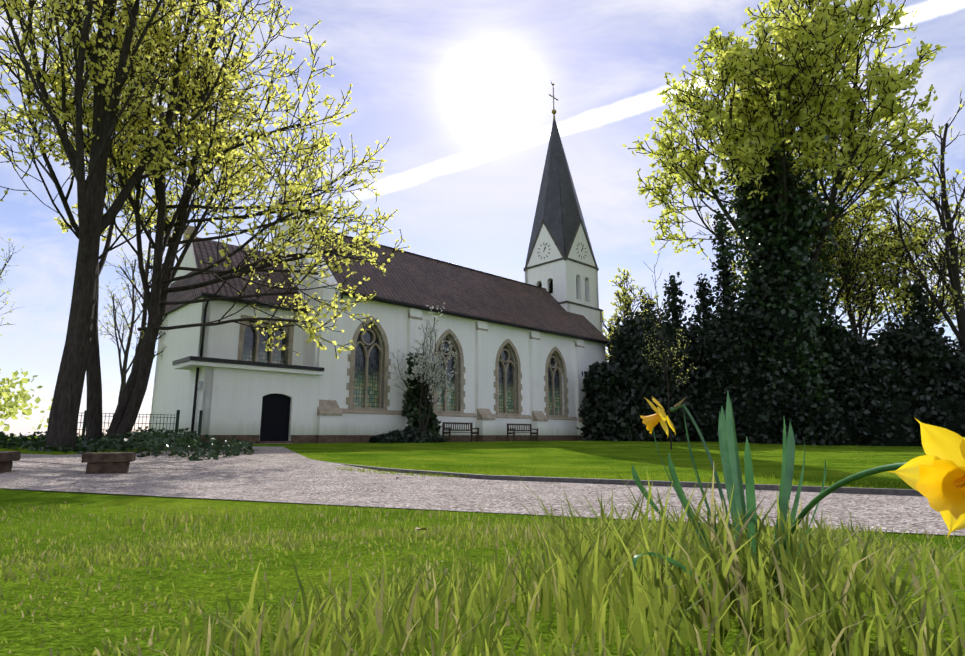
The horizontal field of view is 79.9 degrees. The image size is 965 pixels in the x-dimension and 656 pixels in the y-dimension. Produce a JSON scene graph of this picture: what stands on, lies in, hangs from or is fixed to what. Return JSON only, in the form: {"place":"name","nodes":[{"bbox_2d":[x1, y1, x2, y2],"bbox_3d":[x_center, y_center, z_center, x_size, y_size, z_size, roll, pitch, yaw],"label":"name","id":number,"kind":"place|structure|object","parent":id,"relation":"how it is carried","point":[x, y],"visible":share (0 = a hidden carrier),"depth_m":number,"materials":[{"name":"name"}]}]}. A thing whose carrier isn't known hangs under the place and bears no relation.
{"place":"outdoors","nodes":[
{"label":"outdoors","id":0,"kind":"place"},
{"bbox_2d":[173,360,323,440],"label":"annex walls","id":1,"kind":"structure","parent":0,"point":[229,399],"depth_m":20.50,"materials":[{"name":"white paint"}]},
{"bbox_2d":[197,381,202,388],"bbox_3d":[-9.635,1.949,19.680,0.100,0.250,0.250,10,-14,-43],"label":"sign","id":2,"kind":"object","parent":1,"relation":"attached to","point":[200,385],"visible":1,"depth_m":19.60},
{"bbox_2d":[260,394,290,440],"bbox_3d":[-7.670,3.267,21.288,1.180,1.850,0.001,10,-14,-43],"label":"annex door","id":3,"kind":"structure","parent":1,"relation":"in","point":[275,414],"depth_m":21.29,"materials":[{"name":"black wood"}]},
{"bbox_2d":[0,436,964,655],"bbox_3d":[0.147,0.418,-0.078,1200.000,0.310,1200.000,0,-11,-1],"label":"lawn","id":4,"kind":"structure","parent":0,"point":[622,457],"depth_m":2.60,"materials":[{"name":"green plant"}]},
{"bbox_2d":[0,241,23,325],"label":"tree","id":5,"kind":"object","parent":4,"relation":"on","point":[5,275],"visible":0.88,"depth_m":28.12,"materials":[{"name":"brown plant"}]},
{"bbox_2d":[0,238,24,335],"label":"bare tree buds","id":6,"kind":"object","parent":5,"relation":"attached to","point":[9,239],"visible":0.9,"depth_m":27.91,"materials":[{"name":"brown plant"}]},
{"bbox_2d":[0,368,52,430],"bbox_3d":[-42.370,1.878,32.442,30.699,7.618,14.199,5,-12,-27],"label":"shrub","id":7,"kind":"object","parent":4,"relation":"on","point":[10,405],"visible":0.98,"depth_m":40.11,"materials":[{"name":"plant"}]},
{"bbox_2d":[98,244,156,401],"bbox_3d":[-20.731,0.587,33.429,2.746,11.885,4.403,0,-11,-1],"label":"tree","id":8,"kind":"object","parent":4,"relation":"on","point":[124,369],"visible":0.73,"depth_m":33.07,"materials":[{"name":"brown plant"}]},
{"bbox_2d":[98,238,145,343],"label":"bare tree buds","id":9,"kind":"object","parent":8,"relation":"attached to","point":[118,305],"visible":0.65,"depth_m":32.99,"materials":[{"name":"brown plant"}]},
{"bbox_2d":[100,199,171,370],"bbox_3d":[-14.548,-0.387,25.021,3.239,10.707,2.772,0,-11,-1],"label":"tree","id":10,"kind":"object","parent":4,"relation":"on","point":[144,314],"visible":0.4,"depth_m":24.71,"materials":[{"name":"brown plant"}]},
{"bbox_2d":[77,410,202,440],"bbox_3d":[-10.741,3.035,17.738,3.958,1.100,0.099,10,-14,-43],"label":"fence","id":11,"kind":"object","parent":4,"relation":"on","point":[83,429],"visible":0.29,"depth_m":18.20,"materials":[{"name":"grey"}]},
{"bbox_2d":[0,0,306,450],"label":"maple","id":12,"kind":"object","parent":4,"relation":"on","point":[93,221],"depth_m":13.64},
{"bbox_2d":[0,0,409,443],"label":"maple","id":13,"kind":"object","parent":4,"relation":"on","point":[124,418],"depth_m":15.92,"materials":[{"name":"green plant"}]},
{"bbox_2d":[149,243,304,435],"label":"chancel walls","id":14,"kind":"structure","parent":4,"relation":"on","point":[170,388],"depth_m":22.59,"materials":[{"name":"white paint"}]},
{"bbox_2d":[163,237,304,316],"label":"roof","id":15,"kind":"structure","parent":14,"relation":"on","point":[204,251],"depth_m":23.59,"materials":[{"name":"tile"}]},
{"bbox_2d":[182,225,196,245],"bbox_3d":[-12.212,-3.794,24.053,0.400,0.850,0.400,10,-14,-43],"label":"chimney","id":16,"kind":"object","parent":15,"relation":"on","point":[189,230],"visible":0.36,"depth_m":23.91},
{"bbox_2d":[200,292,309,356],"bbox_3d":[-8.868,0.226,22.451,4.270,2.557,0.418,10,-14,-43],"label":"gutter","id":17,"kind":"object","parent":14,"relation":"attached to","point":[205,295],"visible":0.77,"depth_m":21.84,"materials":[{"name":"black metal"}]},
{"bbox_2d":[237,315,293,364],"bbox_3d":[-8.691,0.611,23.050,2.190,1.980,0.335,10,-14,-43],"label":"window","id":18,"kind":"structure","parent":14,"relation":"in","point":[249,346],"depth_m":23.10,"materials":[{"name":"black glass"}]},
{"bbox_2d":[172,356,323,436],"bbox_3d":[-8.587,2.779,21.208,4.900,2.880,1.900,10,-14,-43],"label":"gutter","id":19,"kind":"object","parent":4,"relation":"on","point":[205,359],"depth_m":19.96,"materials":[{"name":"black metal"}]},
{"bbox_2d":[201,435,315,443],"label":"wall plinth","id":20,"kind":"structure","parent":4,"relation":"on","point":[253,439],"depth_m":20.46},
{"bbox_2d":[369,427,449,442],"bbox_3d":[-2.997,4.462,23.767,3.506,0.787,1.334,10,-14,-42],"label":"ground cover","id":21,"kind":"object","parent":4,"relation":"on","point":[410,435],"visible":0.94,"depth_m":23.29,"materials":[{"name":"green plant"}]},
{"bbox_2d":[401,352,441,434],"bbox_3d":[-2.747,3.116,25.759,1.113,4.144,2.105,-10,-15,43],"label":"ivy","id":22,"kind":"object","parent":4,"relation":"on","point":[412,404],"visible":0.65,"depth_m":25.64,"materials":[{"name":"green plant"}]},
{"bbox_2d":[386,303,457,440],"bbox_3d":[-2.488,1.767,24.452,2.177,6.097,3.131,-10,-14,42],"label":"blossom tree","id":23,"kind":"object","parent":4,"relation":"on","point":[428,364],"depth_m":24.56,"materials":[{"name":"white plant"}]},
{"bbox_2d":[270,220,605,434],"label":"nave walls","id":24,"kind":"structure","parent":4,"relation":"on","point":[402,330],"depth_m":27.85,"materials":[{"name":"white paint"}]},
{"bbox_2d":[316,309,583,442],"bbox_3d":[0.771,2.788,29.819,20.470,6.030,1.170,10,-14,-43],"label":"window surround","id":25,"kind":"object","parent":24,"relation":"attached to","point":[329,407],"depth_m":28.24,"materials":[{"name":"beige stone"}]},
{"bbox_2d":[308,227,608,341],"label":"church roof","id":26,"kind":"structure","parent":24,"relation":"on","point":[414,279],"depth_m":31.16,"materials":[{"name":"tile"}]},
{"bbox_2d":[304,225,545,289],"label":"roof ridge","id":27,"kind":"structure","parent":26,"relation":"on","point":[444,262],"depth_m":33.76,"materials":[{"name":"tile"}]},
{"bbox_2d":[340,291,609,343],"bbox_3d":[1.136,-0.017,30.707,19.650,0.596,0.355,10,-14,-43],"label":"gutter","id":28,"kind":"object","parent":24,"relation":"attached to","point":[387,301],"visible":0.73,"depth_m":28.89,"materials":[{"name":"black metal"}]},
{"bbox_2d":[442,422,478,441],"bbox_3d":[-0.980,4.776,26.443,1.800,0.880,0.530,10,-14,-43],"label":"wood bench","id":29,"kind":"object","parent":4,"relation":"on","point":[455,429],"visible":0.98,"depth_m":26.55,"materials":[{"name":"brown wood"}]},
{"bbox_2d":[57,460,904,536],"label":"fallen leaves","id":30,"kind":"object","parent":4,"relation":"on","point":[425,528],"visible":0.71,"depth_m":5.56,"materials":[{"name":"brown plant"}]},
{"bbox_2d":[507,423,537,440],"bbox_3d":[2.054,5.308,29.283,1.800,0.880,0.530,10,-14,-43],"label":"wood bench","id":31,"kind":"object","parent":4,"relation":"on","point":[514,430],"visible":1,"depth_m":29.36,"materials":[{"name":"brown wood"}]},
{"bbox_2d":[525,224,602,333],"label":"tower walls","id":32,"kind":"structure","parent":4,"relation":"on","point":[563,275],"depth_m":40.05,"materials":[{"name":"white paint"}]},
{"bbox_2d":[525,120,593,264],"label":"spire","id":33,"kind":"structure","parent":32,"relation":"on","point":[558,210],"depth_m":41.33,"materials":[{"name":"metal"}]},
{"bbox_2d":[549,82,557,120],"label":"steeple cross","id":34,"kind":"object","parent":33,"relation":"on","point":[553,111],"visible":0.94,"depth_m":43.55,"materials":[{"name":"metal"}]},
{"bbox_2d":[538,246,585,295],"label":"tower windows","id":35,"kind":"structure","parent":32,"relation":"in","point":[550,287],"depth_m":39.94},
{"bbox_2d":[537,242,586,258],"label":"tower clocks","id":36,"kind":"object","parent":32,"relation":"attached to","point":[550,248],"visible":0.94,"depth_m":40.39,"materials":[{"name":"black metal"}]},
{"bbox_2d":[523,219,602,310],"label":"tower trim","id":37,"kind":"structure","parent":32,"relation":"attached to","point":[559,249],"depth_m":40.39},
{"bbox_2d":[331,462,922,495],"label":"path kerb","id":38,"kind":"structure","parent":4,"relation":"on","point":[886,491],"depth_m":6.86,"materials":[{"name":"stone"}]},
{"bbox_2d":[602,267,658,361],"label":"tree","id":39,"kind":"object","parent":4,"relation":"on","point":[624,312],"visible":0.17,"depth_m":40.57,"materials":[{"name":"brown plant"}]},
{"bbox_2d":[640,255,693,449],"bbox_3d":[7.272,0.865,22.438,2.144,7.570,2.160,0,-11,-1],"label":"sapling wood","id":40,"kind":"object","parent":4,"relation":"on","point":[663,352],"visible":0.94,"depth_m":22.35,"materials":[{"name":"brown plant"}]},
{"bbox_2d":[641,254,696,386],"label":"sapling buds","id":41,"kind":"object","parent":40,"relation":"attached to","point":[660,344],"visible":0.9,"depth_m":22.56,"materials":[{"name":"green plant"}]},
{"bbox_2d":[632,390,906,604],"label":"daffodil leaves","id":42,"kind":"object","parent":4,"relation":"on","point":[730,460],"visible":0.75,"depth_m":1.18,"materials":[{"name":"green plant"}]},
{"bbox_2d":[644,397,675,434],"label":"daffodil petals","id":43,"kind":"object","parent":42,"relation":"attached to","point":[661,413],"visible":1,"depth_m":1.45,"materials":[{"name":"yellow plant"}]},
{"bbox_2d":[640,413,660,433],"bbox_3d":[0.431,0.246,1.481,0.057,0.054,0.050,0,-11,-1],"label":"daffodil trumpet","id":44,"kind":"object","parent":43,"relation":"attached to","point":[649,421],"visible":0.92,"depth_m":1.46,"materials":[{"name":"yellow plant"}]},
{"bbox_2d":[887,418,964,537],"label":"daffodil petals","id":45,"kind":"object","parent":42,"relation":"attached to","point":[938,443],"visible":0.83,"depth_m":0.52,"materials":[{"name":"yellow plant"}]},
{"bbox_2d":[915,459,964,519],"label":"daffodil trumpet","id":46,"kind":"object","parent":45,"relation":"attached to","point":[940,485],"visible":1,"depth_m":0.49,"materials":[{"name":"yellow plant"}]},
{"bbox_2d":[693,176,854,313],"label":"tree","id":47,"kind":"object","parent":4,"relation":"on","point":[733,239],"visible":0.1,"depth_m":41.23,"materials":[{"name":"brown plant"}]},
{"bbox_2d":[691,210,854,297],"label":"bare tree buds","id":48,"kind":"object","parent":47,"relation":"attached to","point":[831,219],"visible":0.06,"depth_m":41.17,"materials":[{"name":"green plant"}]},
{"bbox_2d":[697,135,859,442],"bbox_3d":[18.126,-1.761,34.790,9.289,17.196,9.071,7,-13,-32],"label":"ivy","id":49,"kind":"object","parent":4,"relation":"on","point":[814,365],"visible":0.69,"depth_m":34.13,"materials":[{"name":"green plant"}]},
{"bbox_2d":[738,184,901,333],"bbox_3d":[22.677,-2.029,38.791,8.628,19.022,9.787,9,-14,-38],"label":"tree","id":50,"kind":"object","parent":4,"relation":"on","point":[846,280],"visible":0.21,"depth_m":36.52,"materials":[{"name":"plant"}]},
{"bbox_2d":[811,178,917,340],"bbox_3d":[24.233,-1.507,38.997,9.092,18.071,7.660,0,-11,-1],"label":"tree","id":51,"kind":"object","parent":4,"relation":"on","point":[851,316],"visible":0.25,"depth_m":38.28,"materials":[{"name":"brown plant"}]},
{"bbox_2d":[840,185,964,331],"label":"tree","id":52,"kind":"object","parent":4,"relation":"on","point":[942,255],"visible":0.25,"depth_m":38.92,"materials":[{"name":"plant"}]},
{"bbox_2d":[867,88,964,353],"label":"tree","id":53,"kind":"object","parent":4,"relation":"on","point":[954,271],"visible":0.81,"depth_m":35.66,"materials":[{"name":"brown plant"}]},
{"bbox_2d":[932,207,964,341],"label":"tree","id":54,"kind":"object","parent":4,"relation":"on","point":[962,288],"visible":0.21,"depth_m":39.89,"materials":[{"name":"brown plant"}]},
{"label":"lawn island","id":55,"kind":"object","parent":4,"relation":"on","visible":0},
{"bbox_2d":[0,426,256,460],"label":"ivy ground cover","id":56,"kind":"object","parent":55,"relation":"on","point":[159,441],"visible":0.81,"depth_m":12.76,"materials":[{"name":"green plant"}]},
{"bbox_2d":[0,443,964,535],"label":"path gravel","id":57,"kind":"structure","parent":0,"point":[262,473],"depth_m":6.17,"materials":[{"name":"grey gravel"}]},
{"bbox_2d":[0,451,20,472],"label":"stone bench","id":58,"kind":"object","parent":57,"relation":"on","point":[7,458],"depth_m":8.04,"materials":[{"name":"brown stone"}]},
{"bbox_2d":[81,452,135,473],"bbox_3d":[-5.442,1.975,8.394,0.628,0.316,0.471,5,-12,-26],"label":"stone bench","id":59,"kind":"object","parent":57,"relation":"on","point":[106,462],"depth_m":8.22,"materials":[{"name":"brown stone"}]},
{"bbox_2d":[0,0,964,435],"label":"sky","id":60,"kind":"structure","parent":0,"point":[460,90],"materials":[{"name":"blue"}]},
{"bbox_2d":[674,397,685,409],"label":"daffodil spathes","id":61,"kind":"object","parent":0,"point":[678,403],"visible":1,"depth_m":1.46,"materials":[{"name":"brown plant"}]},
{"bbox_2d":[576,155,964,446],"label":"ivy","id":62,"kind":"object","parent":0,"point":[618,378],"depth_m":33.94,"materials":[{"name":"green plant"}]},
{"bbox_2d":[622,0,946,284],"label":"tall tree","id":63,"kind":"object","parent":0,"point":[890,97],"depth_m":34.43,"materials":[{"name":"green plant"}]}
]}

